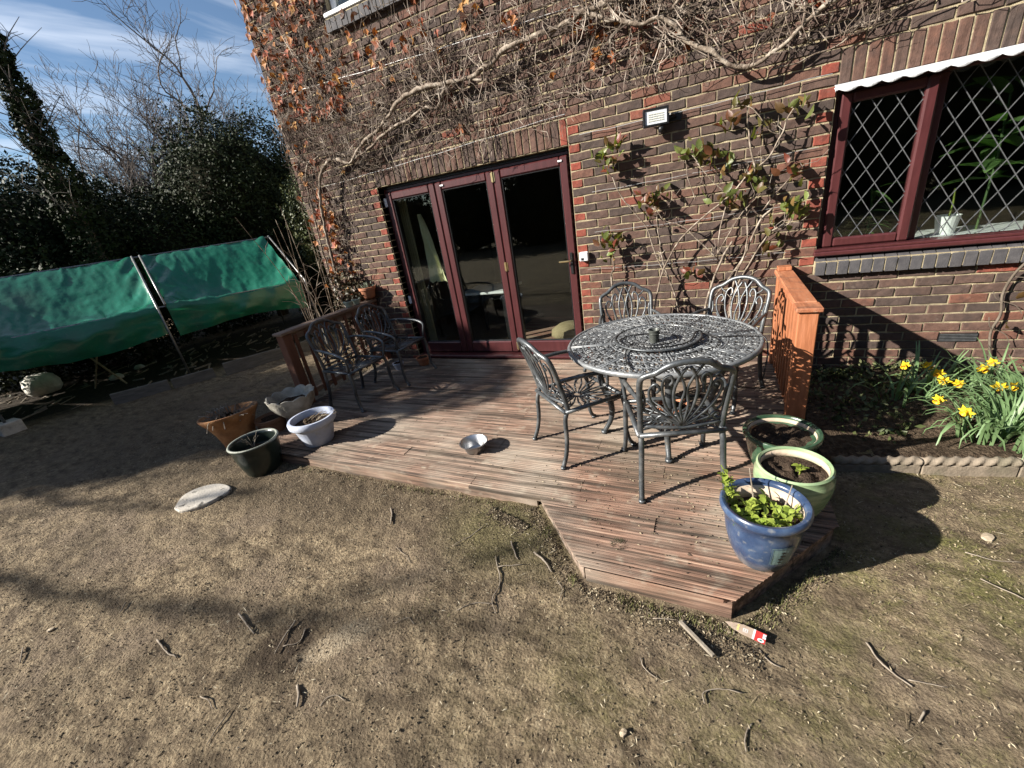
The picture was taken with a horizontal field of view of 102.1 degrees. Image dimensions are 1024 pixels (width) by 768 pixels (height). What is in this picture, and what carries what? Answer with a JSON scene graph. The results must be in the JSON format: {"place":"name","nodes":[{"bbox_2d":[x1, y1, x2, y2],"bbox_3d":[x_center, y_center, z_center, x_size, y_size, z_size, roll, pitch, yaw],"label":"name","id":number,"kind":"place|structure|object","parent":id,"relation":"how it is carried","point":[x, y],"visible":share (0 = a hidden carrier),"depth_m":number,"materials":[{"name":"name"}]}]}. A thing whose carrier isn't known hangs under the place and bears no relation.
{"place":"outdoors","nodes":[
{"label":"outdoors","id":0,"kind":"place"},
{"bbox_2d":[0,0,282,194],"label":"sky","id":1,"kind":"structure","parent":0,"point":[67,26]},
{"bbox_2d":[0,303,1023,767],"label":"ground","id":2,"kind":"structure","parent":0,"point":[48,449],"depth_m":1.97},
{"bbox_2d":[19,372,62,396],"bbox_3d":[-8.474,0.005,7.465,0.508,0.439,0.516,2,26,25],"label":"white boulder","id":3,"kind":"object","parent":2,"relation":"on","point":[42,383],"visible":0.84,"depth_m":7.33,"materials":[{"name":"stone"}]},
{"bbox_2d":[0,17,156,357],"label":"ivy clad tree","id":4,"kind":"object","parent":2,"relation":"on","point":[49,153],"visible":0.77,"depth_m":7.59,"materials":[{"name":"green plant"}]},
{"bbox_2d":[0,149,176,383],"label":"evergreen tree","id":5,"kind":"object","parent":2,"relation":"on","point":[26,220],"visible":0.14,"depth_m":8.30,"materials":[{"name":"green plant"}]},
{"bbox_2d":[0,76,181,204],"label":"bare tree","id":6,"kind":"object","parent":2,"relation":"on","point":[88,172],"visible":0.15,"depth_m":10.60,"materials":[{"name":"brown plant"}]},
{"bbox_2d":[90,357,126,388],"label":"crossed sticks","id":7,"kind":"object","parent":2,"relation":"on","point":[105,368],"visible":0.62,"depth_m":7.17,"materials":[{"name":"brown wood"}]},
{"bbox_2d":[109,373,123,380],"bbox_3d":[-7.283,-0.132,7.620,0.227,0.120,0.219,2,26,25],"label":"pale stone","id":8,"kind":"object","parent":2,"relation":"on","point":[112,378],"visible":0.84,"depth_m":7.55,"materials":[{"name":"stone"}]},
{"bbox_2d":[52,66,192,197],"bbox_3d":[-11.743,-7.046,15.959,5.728,7.783,8.965,-21,26,-25],"label":"bare tree","id":9,"kind":"object","parent":2,"relation":"on","point":[154,143],"visible":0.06,"depth_m":13.03,"materials":[{"name":"brown plant"}]},
{"bbox_2d":[110,380,171,404],"bbox_3d":[-5.716,0.130,6.390,0.728,0.190,0.040,-20,25,-23],"label":"edging plank","id":10,"kind":"object","parent":2,"relation":"on","point":[128,395],"visible":0.86,"depth_m":6.36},
{"bbox_2d":[16,0,268,207],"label":"bare tree","id":11,"kind":"object","parent":2,"relation":"on","point":[105,171],"visible":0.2,"depth_m":11.91,"materials":[{"name":"brown plant"}]},
{"bbox_2d":[0,326,304,419],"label":"shelter litter","id":12,"kind":"object","parent":2,"relation":"on","point":[114,371],"visible":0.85,"depth_m":7.88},
{"bbox_2d":[88,92,216,200],"bbox_3d":[-10.075,-6.068,14.290,6.191,6.809,6.300,11,30,39],"label":"bare tree","id":13,"kind":"object","parent":2,"relation":"on","point":[110,137],"visible":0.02,"depth_m":12.07,"materials":[{"name":"brown plant"}]},
{"bbox_2d":[0,235,323,436],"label":"tarpaulin shelter","id":14,"kind":"object","parent":2,"relation":"on","point":[66,315],"visible":0.99,"depth_m":6.71,"materials":[{"name":"fabric"}]},
{"bbox_2d":[156,639,176,657],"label":"twig","id":15,"kind":"object","parent":2,"relation":"on","point":[163,648],"visible":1,"depth_m":2.11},
{"bbox_2d":[0,226,336,397],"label":"evergreen shrub","id":16,"kind":"object","parent":2,"relation":"on","point":[173,329],"visible":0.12,"depth_m":8.87,"materials":[{"name":"green plant"}]},
{"bbox_2d":[87,88,299,315],"bbox_3d":[-6.989,-4.321,10.711,6.806,5.449,3.731,-20,25,-23],"label":"evergreen tree","id":17,"kind":"object","parent":2,"relation":"on","point":[219,183],"visible":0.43,"depth_m":9.47,"materials":[{"name":"green plant"}]},
{"bbox_2d":[171,368,216,388],"bbox_3d":[-5.135,-0.088,6.685,0.574,0.180,0.040,-22,26,-28],"label":"edging plank","id":18,"kind":"object","parent":2,"relation":"on","point":[195,377],"visible":0.92,"depth_m":6.66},
{"bbox_2d":[174,484,231,512],"bbox_3d":[-2.562,0.947,3.415,0.400,0.050,0.354,2,26,25],"label":"oval slab","id":19,"kind":"object","parent":2,"relation":"on","point":[199,498],"depth_m":3.39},
{"bbox_2d":[196,401,257,448],"bbox_3d":[-2.762,0.461,4.142,0.526,0.410,0.526,-3,20,27],"label":"flared terracotta pot","id":20,"kind":"object","parent":2,"relation":"on","point":[235,428],"visible":0.77,"depth_m":3.99,"materials":[{"name":"ceramic"}]},
{"bbox_2d":[198,400,260,433],"bbox_3d":[-2.779,0.349,4.056,0.566,0.224,0.529,-12,23,-5],"label":"dead plant","id":21,"kind":"object","parent":20,"relation":"in","point":[223,414],"visible":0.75,"depth_m":4.05,"materials":[{"name":"brown plant"}]},
{"bbox_2d":[238,613,254,633],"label":"twig","id":22,"kind":"object","parent":2,"relation":"on","point":[245,622],"visible":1,"depth_m":2.18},
{"bbox_2d":[226,428,281,477],"bbox_3d":[-2.237,0.630,3.667,0.409,0.322,0.409,2,26,25],"label":"dark glazed pot","id":23,"kind":"object","parent":2,"relation":"on","point":[262,457],"visible":0.98,"depth_m":3.58,"materials":[{"name":"ceramic"}]},
{"bbox_2d":[222,340,310,375],"bbox_3d":[-4.153,-0.462,7.113,1.374,0.230,0.040,-22,26,-28],"label":"edging plank","id":24,"kind":"object","parent":2,"relation":"on","point":[244,363],"visible":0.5,"depth_m":6.98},
{"bbox_2d":[254,411,286,432],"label":"brown pot","id":25,"kind":"object","parent":2,"relation":"on","point":[271,419],"visible":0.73,"depth_m":4.11,"materials":[{"name":"ceramic"}]},
{"bbox_2d":[235,217,324,347],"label":"bare canes","id":26,"kind":"object","parent":2,"relation":"on","point":[297,285],"visible":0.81,"depth_m":7.07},
{"bbox_2d":[274,620,295,653],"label":"twig","id":27,"kind":"object","parent":2,"relation":"on","point":[294,622],"visible":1,"depth_m":2.07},
{"bbox_2d":[296,684,299,706],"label":"twig","id":28,"kind":"object","parent":2,"relation":"on","point":[298,691],"visible":1,"depth_m":1.79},
{"bbox_2d":[275,164,328,287],"bbox_3d":[-3.106,-3.221,8.862,2.724,3.502,3.703,-27,28,-35],"label":"ivy shrub","id":29,"kind":"object","parent":2,"relation":"on","point":[300,228],"visible":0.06,"depth_m":8.72,"materials":[{"name":"green plant"}]},
{"bbox_2d":[276,207,345,354],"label":"bare canes","id":30,"kind":"object","parent":2,"relation":"on","point":[315,279],"visible":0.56,"depth_m":6.29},
{"bbox_2d":[326,264,369,368],"bbox_3d":[-2.190,-0.908,5.716,0.769,1.484,0.284,2,26,25],"label":"wall shrub","id":31,"kind":"object","parent":2,"relation":"on","point":[353,289],"visible":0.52,"depth_m":5.52,"materials":[{"name":"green plant"}]},
{"bbox_2d":[492,556,500,612],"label":"twig","id":32,"kind":"object","parent":2,"relation":"on","point":[499,583],"visible":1,"depth_m":2.19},
{"bbox_2d":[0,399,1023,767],"bbox_3d":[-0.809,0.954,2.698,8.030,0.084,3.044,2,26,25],"label":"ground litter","id":33,"kind":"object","parent":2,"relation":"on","point":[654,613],"visible":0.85,"depth_m":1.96,"materials":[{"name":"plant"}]},
{"bbox_2d":[533,551,551,571],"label":"twig","id":34,"kind":"object","parent":2,"relation":"on","point":[535,553],"visible":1,"depth_m":2.27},
{"bbox_2d":[279,358,838,618],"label":"wooden deck","id":35,"kind":"structure","parent":2,"relation":"on","point":[406,443],"depth_m":2.96,"materials":[{"name":"brown wood"}]},
{"bbox_2d":[264,384,314,418],"bbox_3d":[-2.189,0.246,4.177,0.460,0.338,0.463,2,26,25],"label":"shell urn","id":36,"kind":"object","parent":35,"relation":"on","point":[289,402],"visible":0.75,"depth_m":4.08,"materials":[{"name":"stone"}]},
{"bbox_2d":[287,406,335,447],"bbox_3d":[-1.780,0.406,3.749,0.412,0.257,0.412,2,26,25],"label":"white pot","id":37,"kind":"object","parent":35,"relation":"on","point":[317,433],"visible":0.96,"depth_m":3.67,"materials":[{"name":"ceramic"}]},
{"bbox_2d":[304,410,335,422],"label":"dry stalks","id":38,"kind":"object","parent":37,"relation":"on","point":[318,416],"visible":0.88,"depth_m":3.73,"materials":[{"name":"brown plant"}]},
{"bbox_2d":[272,297,391,402],"bbox_3d":[-2.105,-0.404,5.145,0.144,1.020,1.510,2,26,25],"label":"deck railing","id":39,"kind":"object","parent":35,"relation":"on","point":[285,338],"visible":0.67,"depth_m":4.78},
{"bbox_2d":[343,300,352,307],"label":"mint green pot","id":40,"kind":"object","parent":39,"relation":"on","point":[347,304],"visible":1,"depth_m":5.17,"materials":[{"name":"ceramic"}]},
{"bbox_2d":[351,297,359,304],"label":"mint green pot","id":41,"kind":"object","parent":39,"relation":"on","point":[356,301],"visible":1,"depth_m":5.29,"materials":[{"name":"ceramic"}]},
{"bbox_2d":[358,285,375,298],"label":"terracotta pot","id":42,"kind":"object","parent":39,"relation":"on","point":[368,292],"visible":0.92,"depth_m":5.38,"materials":[{"name":"ceramic"}]},
{"bbox_2d":[305,319,400,412],"bbox_3d":[-1.741,-0.254,4.440,0.666,0.906,0.569,5,27,30],"label":"garden chair","id":43,"kind":"object","parent":35,"relation":"on","point":[347,367],"visible":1,"depth_m":4.46,"materials":[{"name":"grey metal"}]},
{"bbox_2d":[355,303,436,385],"bbox_3d":[-1.411,-0.517,4.926,0.666,0.906,0.569,3,26,27],"label":"garden chair","id":44,"kind":"object","parent":35,"relation":"on","point":[379,333],"visible":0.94,"depth_m":4.94,"materials":[{"name":"grey metal"}]},
{"bbox_2d":[392,361,403,369],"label":"white flower pot","id":45,"kind":"object","parent":35,"relation":"on","point":[396,364],"visible":0.7,"depth_m":5.29,"materials":[{"name":"ceramic"}]},
{"bbox_2d":[416,354,428,365],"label":"terracotta pot","id":46,"kind":"object","parent":35,"relation":"on","point":[422,360],"visible":0.97,"depth_m":5.30,"materials":[{"name":"ceramic"}]},
{"bbox_2d":[459,434,487,454],"bbox_3d":[-0.292,0.481,3.218,0.225,0.084,0.225,2,26,25],"label":"metal bowl","id":47,"kind":"object","parent":35,"relation":"on","point":[473,444],"visible":1,"depth_m":3.26,"materials":[{"name":"metal"}]},
{"bbox_2d":[284,361,827,588],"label":"deck litter","id":48,"kind":"object","parent":35,"relation":"on","point":[623,478],"visible":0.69,"depth_m":2.57,"materials":[{"name":"plant"}]},
{"bbox_2d":[517,337,636,469],"bbox_3d":[0.422,0.030,2.938,0.666,0.906,0.569,-17,24,-17],"label":"garden chair","id":49,"kind":"object","parent":35,"relation":"on","point":[526,347],"visible":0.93,"depth_m":2.81,"materials":[{"name":"grey metal"}]},
{"bbox_2d":[609,535,625,548],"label":"weed tuft","id":50,"kind":"object","parent":35,"relation":"on","point":[619,541],"visible":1,"depth_m":2.17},
{"bbox_2d":[598,281,662,402],"bbox_3d":[1.063,-0.405,3.704,0.569,0.906,0.666,-6,23,9],"label":"garden chair","id":51,"kind":"object","parent":35,"relation":"on","point":[602,320],"visible":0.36,"depth_m":3.82,"materials":[{"name":"grey metal"}]},
{"bbox_2d":[567,313,764,463],"bbox_3d":[1.055,0.017,2.959,1.244,0.723,1.244,2,26,25],"label":"garden table","id":52,"kind":"object","parent":35,"relation":"on","point":[600,345],"visible":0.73,"depth_m":2.68,"materials":[{"name":"grey metal"}]},
{"bbox_2d":[614,324,702,351],"bbox_3d":[0.984,-0.318,2.810,0.564,0.021,0.564,2,26,25],"label":"lazy susan","id":53,"kind":"object","parent":52,"relation":"on","point":[684,333],"visible":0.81,"depth_m":2.78,"materials":[{"name":"grey metal"}]},
{"bbox_2d":[648,328,659,342],"bbox_3d":[0.927,-0.316,2.698,0.074,0.085,0.074,2,26,25],"label":"metal cup","id":54,"kind":"object","parent":53,"relation":"on","point":[653,333],"visible":1,"depth_m":2.68,"materials":[{"name":"metal"}]},
{"bbox_2d":[619,330,768,378],"bbox_3d":[1.118,-0.175,2.695,0.880,0.252,0.520,-10,23,-1],"label":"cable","id":55,"kind":"object","parent":52,"relation":"on","point":[684,343],"visible":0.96,"depth_m":2.63,"materials":[{"name":"black plastic"}]},
{"bbox_2d":[681,333,720,354],"bbox_3d":[1.210,-0.252,2.587,0.170,0.008,0.456,9,29,37],"label":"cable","id":56,"kind":"object","parent":52,"relation":"on","point":[704,349],"visible":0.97,"depth_m":2.50,"materials":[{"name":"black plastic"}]},
{"bbox_2d":[657,399,689,425],"bbox_3d":[1.231,0.217,3.158,0.232,0.151,0.232,2,26,25],"label":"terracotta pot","id":57,"kind":"object","parent":35,"relation":"on","point":[677,403],"visible":0.12,"depth_m":3.14,"materials":[{"name":"ceramic"}]},
{"bbox_2d":[618,358,736,503],"bbox_3d":[0.950,0.160,2.431,0.569,0.906,0.666,-6,23,9],"label":"garden chair","id":58,"kind":"object","parent":35,"relation":"on","point":[684,421],"visible":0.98,"depth_m":2.24,"materials":[{"name":"grey metal"}]},
{"bbox_2d":[674,275,771,414],"bbox_3d":[1.697,-0.354,3.340,0.666,0.906,0.569,-24,27,-31],"label":"garden chair","id":59,"kind":"object","parent":35,"relation":"on","point":[761,320],"visible":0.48,"depth_m":3.33,"materials":[{"name":"grey metal"}]},
{"bbox_2d":[719,478,813,571],"bbox_3d":[1.149,0.671,1.903,0.362,0.329,0.362,2,26,25],"label":"blue pot","id":60,"kind":"object","parent":35,"relation":"on","point":[759,547],"visible":0.78,"depth_m":1.82,"materials":[{"name":"ceramic"}]},
{"bbox_2d":[718,465,802,526],"bbox_3d":[1.094,0.513,1.822,0.348,0.222,0.247,2,26,25],"label":"leafy plant","id":61,"kind":"object","parent":60,"relation":"on","point":[753,507],"visible":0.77,"depth_m":1.85,"materials":[{"name":"green plant"}]},
{"bbox_2d":[742,414,823,464],"bbox_3d":[1.609,0.387,2.487,0.406,0.252,0.406,2,26,25],"label":"dark green pot","id":62,"kind":"object","parent":35,"relation":"on","point":[763,432],"visible":0.76,"depth_m":2.47,"materials":[{"name":"ceramic"}]},
{"bbox_2d":[753,446,835,517],"bbox_3d":[1.451,0.535,2.150,0.352,0.292,0.352,2,26,25],"label":"green pot","id":63,"kind":"object","parent":35,"relation":"on","point":[814,484],"visible":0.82,"depth_m":2.09,"materials":[{"name":"green ceramic"}]},
{"bbox_2d":[791,463,808,474],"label":"seedling","id":64,"kind":"object","parent":63,"relation":"in","point":[799,468],"visible":1,"depth_m":2.08,"materials":[{"name":"green plant"}]},
{"bbox_2d":[768,265,824,419],"bbox_3d":[2.158,-0.295,3.239,0.144,1.020,1.270,2,26,25],"label":"deck railing","id":65,"kind":"object","parent":35,"relation":"on","point":[798,308],"visible":0.95,"depth_m":2.83,"materials":[{"name":"wood"}]},
{"bbox_2d":[619,728,626,736],"bbox_3d":[0.403,1.264,1.500,0.032,0.015,0.022,-23,27,-29],"label":"pebble","id":66,"kind":"object","parent":2,"relation":"on","point":[623,732],"visible":1,"depth_m":1.50,"materials":[{"name":"beige stone"}]},
{"bbox_2d":[239,0,1023,371],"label":"brick house","id":67,"kind":"structure","parent":2,"relation":"on","point":[533,210],"depth_m":3.76,"materials":[{"name":"brown brick"}]},
{"bbox_2d":[323,0,364,18],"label":"upper window","id":68,"kind":"structure","parent":67,"relation":"in","point":[335,6],"depth_m":4.15,"materials":[{"name":"white plastic"}]},
{"bbox_2d":[397,199,437,339],"bbox_3d":[-1.244,-1.496,5.471,0.130,2.150,0.060,2,26,25],"label":"curtain","id":69,"kind":"object","parent":67,"relation":"hanging from","point":[408,231],"visible":0.81,"depth_m":5.44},
{"bbox_2d":[279,5,578,95],"bbox_3d":[-1.092,-3.229,4.105,3.600,0.187,0.003,2,26,25],"label":"trellis wire","id":70,"kind":"object","parent":67,"relation":"attached to","point":[442,47],"visible":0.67,"depth_m":3.90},
{"bbox_2d":[417,214,446,282],"bbox_3d":[-1.008,-1.721,5.263,0.270,0.850,0.060,2,26,25],"label":"hanging cloth","id":71,"kind":"object","parent":67,"relation":"hanging from","point":[436,272],"visible":1,"depth_m":5.31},
{"bbox_2d":[314,114,563,189],"bbox_3d":[-1.006,-2.440,4.465,3.300,0.120,0.003,2,26,25],"label":"trellis wire","id":72,"kind":"object","parent":67,"relation":"attached to","point":[447,150],"visible":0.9,"depth_m":4.29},
{"bbox_2d":[383,147,584,358],"bbox_3d":[-0.345,-1.332,4.836,2.344,2.124,0.225,2,26,25],"label":"folding door","id":73,"kind":"structure","parent":67,"relation":"in","point":[494,174],"depth_m":4.76,"materials":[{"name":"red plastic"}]},
{"bbox_2d":[465,281,525,339],"bbox_3d":[-0.244,-1.040,5.945,0.700,0.690,0.600,2,26,25],"label":"side table","id":74,"kind":"object","parent":67,"relation":"on","point":[482,290],"visible":0.51,"depth_m":5.79,"materials":[{"name":"brown plastic"}]},
{"bbox_2d":[525,316,573,338],"bbox_3d":[0.665,-0.797,5.895,1.200,0.010,1.150,2,26,25],"label":"rug","id":75,"kind":"object","parent":67,"relation":"on","point":[539,328],"visible":0.24,"depth_m":6.08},
{"bbox_2d":[552,320,574,338],"bbox_3d":[0.752,-0.716,5.433,0.448,0.200,0.448,2,26,25],"label":"floor cushion","id":76,"kind":"object","parent":75,"relation":"on","point":[564,329],"visible":0.66,"depth_m":5.29,"materials":[{"name":"beige fabric"}]},
{"bbox_2d":[579,251,588,261],"bbox_3d":[0.732,-1.293,4.192,0.090,0.090,0.056,2,26,25],"label":"sensor box","id":77,"kind":"object","parent":67,"relation":"attached to","point":[583,256],"visible":1,"depth_m":4.17,"materials":[{"name":"white plastic"}]},
{"bbox_2d":[233,0,968,360],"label":"climbing creeper","id":78,"kind":"object","parent":67,"relation":"attached to","point":[475,12],"visible":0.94,"depth_m":4.02,"materials":[{"name":"brown plant"}]},
{"bbox_2d":[642,105,681,132],"bbox_3d":[1.245,-2.187,3.427,0.312,0.186,0.118,-3,24,14],"label":"floodlight","id":79,"kind":"object","parent":67,"relation":"attached to","point":[657,116],"visible":1,"depth_m":3.40,"materials":[{"name":"black plastic"}]},
{"bbox_2d":[598,207,776,231],"bbox_3d":[1.578,-1.465,3.685,1.700,0.030,0.003,2,26,25],"label":"trellis wire","id":80,"kind":"object","parent":67,"relation":"attached to","point":[687,220],"visible":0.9,"depth_m":3.69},
{"bbox_2d":[594,252,786,268],"bbox_3d":[1.565,-1.137,3.859,1.750,0.019,0.003,2,26,25],"label":"trellis wire","id":81,"kind":"object","parent":67,"relation":"attached to","point":[695,261],"visible":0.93,"depth_m":3.80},
{"bbox_2d":[579,73,832,134],"bbox_3d":[1.450,-2.237,3.354,1.860,0.030,0.003,2,26,25],"label":"trellis wire","id":82,"kind":"object","parent":67,"relation":"attached to","point":[715,103],"visible":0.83,"depth_m":3.25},
{"bbox_2d":[594,147,818,191],"bbox_3d":[1.544,-1.806,3.528,1.750,0.052,0.003,2,26,25],"label":"trellis wire","id":83,"kind":"object","parent":67,"relation":"attached to","point":[709,170],"visible":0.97,"depth_m":3.51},
{"bbox_2d":[590,83,828,360],"bbox_3d":[1.630,-1.185,3.686,1.798,2.377,0.236,2,26,25],"label":"climbing rose","id":84,"kind":"object","parent":67,"relation":"attached to","point":[790,206],"visible":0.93,"depth_m":3.41,"materials":[{"name":"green plant"}]},
{"bbox_2d":[839,182,897,236],"bbox_3d":[2.960,-1.409,3.417,0.408,0.426,0.408,-23,26,-28],"label":"houseplant","id":85,"kind":"object","parent":67,"relation":"on","point":[874,193],"visible":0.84,"depth_m":3.41,"materials":[{"name":"green plant"}]},
{"bbox_2d":[813,52,1023,256],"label":"leaded window","id":86,"kind":"structure","parent":67,"relation":"in","point":[935,84],"depth_m":3.06,"materials":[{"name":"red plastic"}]},
{"bbox_2d":[934,188,962,233],"bbox_3d":[3.399,-1.345,3.214,0.156,0.330,0.156,2,26,25],"label":"white plant pot","id":87,"kind":"object","parent":67,"relation":"on","point":[949,226],"visible":0.84,"depth_m":3.21,"materials":[{"name":"ceramic"}]},
{"bbox_2d":[934,75,1023,229],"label":"houseplant","id":88,"kind":"object","parent":67,"relation":"on","point":[992,159],"visible":0.88,"depth_m":3.00,"materials":[{"name":"green plant"}]},
{"bbox_2d":[987,263,1023,366],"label":"vine","id":89,"kind":"object","parent":67,"relation":"attached to","point":[1020,295],"depth_m":3.08,"materials":[{"name":"brown plant"}]},
{"bbox_2d":[291,466,1023,765],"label":"sparse grass","id":90,"kind":"structure","parent":2,"relation":"on","point":[572,576],"depth_m":1.93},
{"bbox_2d":[679,620,714,657],"bbox_3d":[0.785,1.083,1.764,0.016,0.014,0.181,-18,24,-20],"label":"wooden stake","id":91,"kind":"object","parent":2,"relation":"on","point":[699,641],"visible":1,"depth_m":1.75,"materials":[{"name":"grey wood"}]},
{"bbox_2d":[702,688,742,703],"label":"twig","id":92,"kind":"object","parent":2,"relation":"on","point":[716,689],"visible":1,"depth_m":1.57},
{"bbox_2d":[725,621,766,644],"bbox_3d":[0.994,1.051,1.766,0.155,0.002,0.049,10,30,38],"label":"plant label","id":93,"kind":"object","parent":2,"relation":"on","point":[752,633],"visible":1,"depth_m":1.75,"materials":[{"name":"white plastic"}]},
{"bbox_2d":[744,723,752,751],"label":"twig","id":94,"kind":"object","parent":2,"relation":"on","point":[748,728],"visible":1,"depth_m":1.45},
{"bbox_2d":[831,455,923,473],"bbox_3d":[2.213,0.502,2.528,0.440,0.146,0.065,-2,24,16],"label":"rope edging tile","id":95,"kind":"object","parent":2,"relation":"on","point":[889,464],"visible":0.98,"depth_m":2.50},
{"bbox_2d":[865,642,911,686],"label":"twig","id":96,"kind":"object","parent":2,"relation":"on","point":[871,649],"visible":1,"depth_m":1.57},
{"bbox_2d":[805,367,1023,460],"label":"flower bed soil","id":97,"kind":"structure","parent":2,"relation":"on","point":[914,441],"depth_m":2.86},
{"bbox_2d":[849,357,963,409],"bbox_3d":[2.884,-0.033,3.047,0.680,0.353,0.532,2,26,25],"label":"daffodil clump","id":98,"kind":"object","parent":97,"relation":"on","point":[907,391],"visible":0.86,"depth_m":3.06,"materials":[{"name":"green plant"}]},
{"bbox_2d":[808,357,1014,443],"bbox_3d":[3.208,0.085,2.930,2.052,0.229,1.233,2,26,25],"label":"ground cover","id":99,"kind":"object","parent":97,"relation":"on","point":[834,371],"visible":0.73,"depth_m":3.18,"materials":[{"name":"green plant"}]},
{"bbox_2d":[873,340,1006,400],"bbox_3d":[3.134,-0.091,3.068,0.724,0.369,0.680,2,26,25],"label":"daffodil clump","id":100,"kind":"object","parent":97,"relation":"on","point":[941,373],"visible":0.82,"depth_m":3.08,"materials":[{"name":"green plant"}]},
{"bbox_2d":[914,361,1023,459],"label":"daffodil clump","id":101,"kind":"object","parent":97,"relation":"on","point":[991,420],"visible":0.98,"depth_m":2.57,"materials":[{"name":"green plant"}]},
{"bbox_2d":[932,338,1023,394],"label":"daffodil clump","id":102,"kind":"object","parent":97,"relation":"on","point":[985,370],"visible":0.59,"depth_m":3.05,"materials":[{"name":"green plant"}]},
{"bbox_2d":[945,354,1023,431],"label":"daffodil clump","id":103,"kind":"object","parent":97,"relation":"on","point":[1015,387],"visible":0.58,"depth_m":2.75,"materials":[{"name":"green plant"}]},
{"bbox_2d":[908,679,947,687],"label":"twig","id":104,"kind":"object","parent":2,"relation":"on","point":[926,683],"visible":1,"depth_m":1.50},
{"bbox_2d":[919,456,1022,476],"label":"rope edging tile","id":105,"kind":"object","parent":2,"relation":"on","point":[995,466],"visible":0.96,"depth_m":2.38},
{"bbox_2d":[981,532,994,541],"bbox_3d":[2.299,0.740,1.999,0.063,0.015,0.044,-23,27,-29],"label":"pebble","id":106,"kind":"object","parent":2,"relation":"on","point":[986,536],"visible":1,"depth_m":1.99,"materials":[{"name":"beige stone"}]},
{"bbox_2d":[965,552,1023,562],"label":"twig","id":107,"kind":"object","parent":2,"relation":"on","point":[991,559],"visible":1,"depth_m":1.88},
{"bbox_2d":[981,579,1023,598],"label":"twig","id":108,"kind":"object","parent":2,"relation":"on","point":[1001,588],"visible":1,"depth_m":1.75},
{"bbox_2d":[1016,457,1023,476],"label":"rope edging tile","id":109,"kind":"object","parent":2,"relation":"on","point":[1020,473],"visible":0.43,"depth_m":2.33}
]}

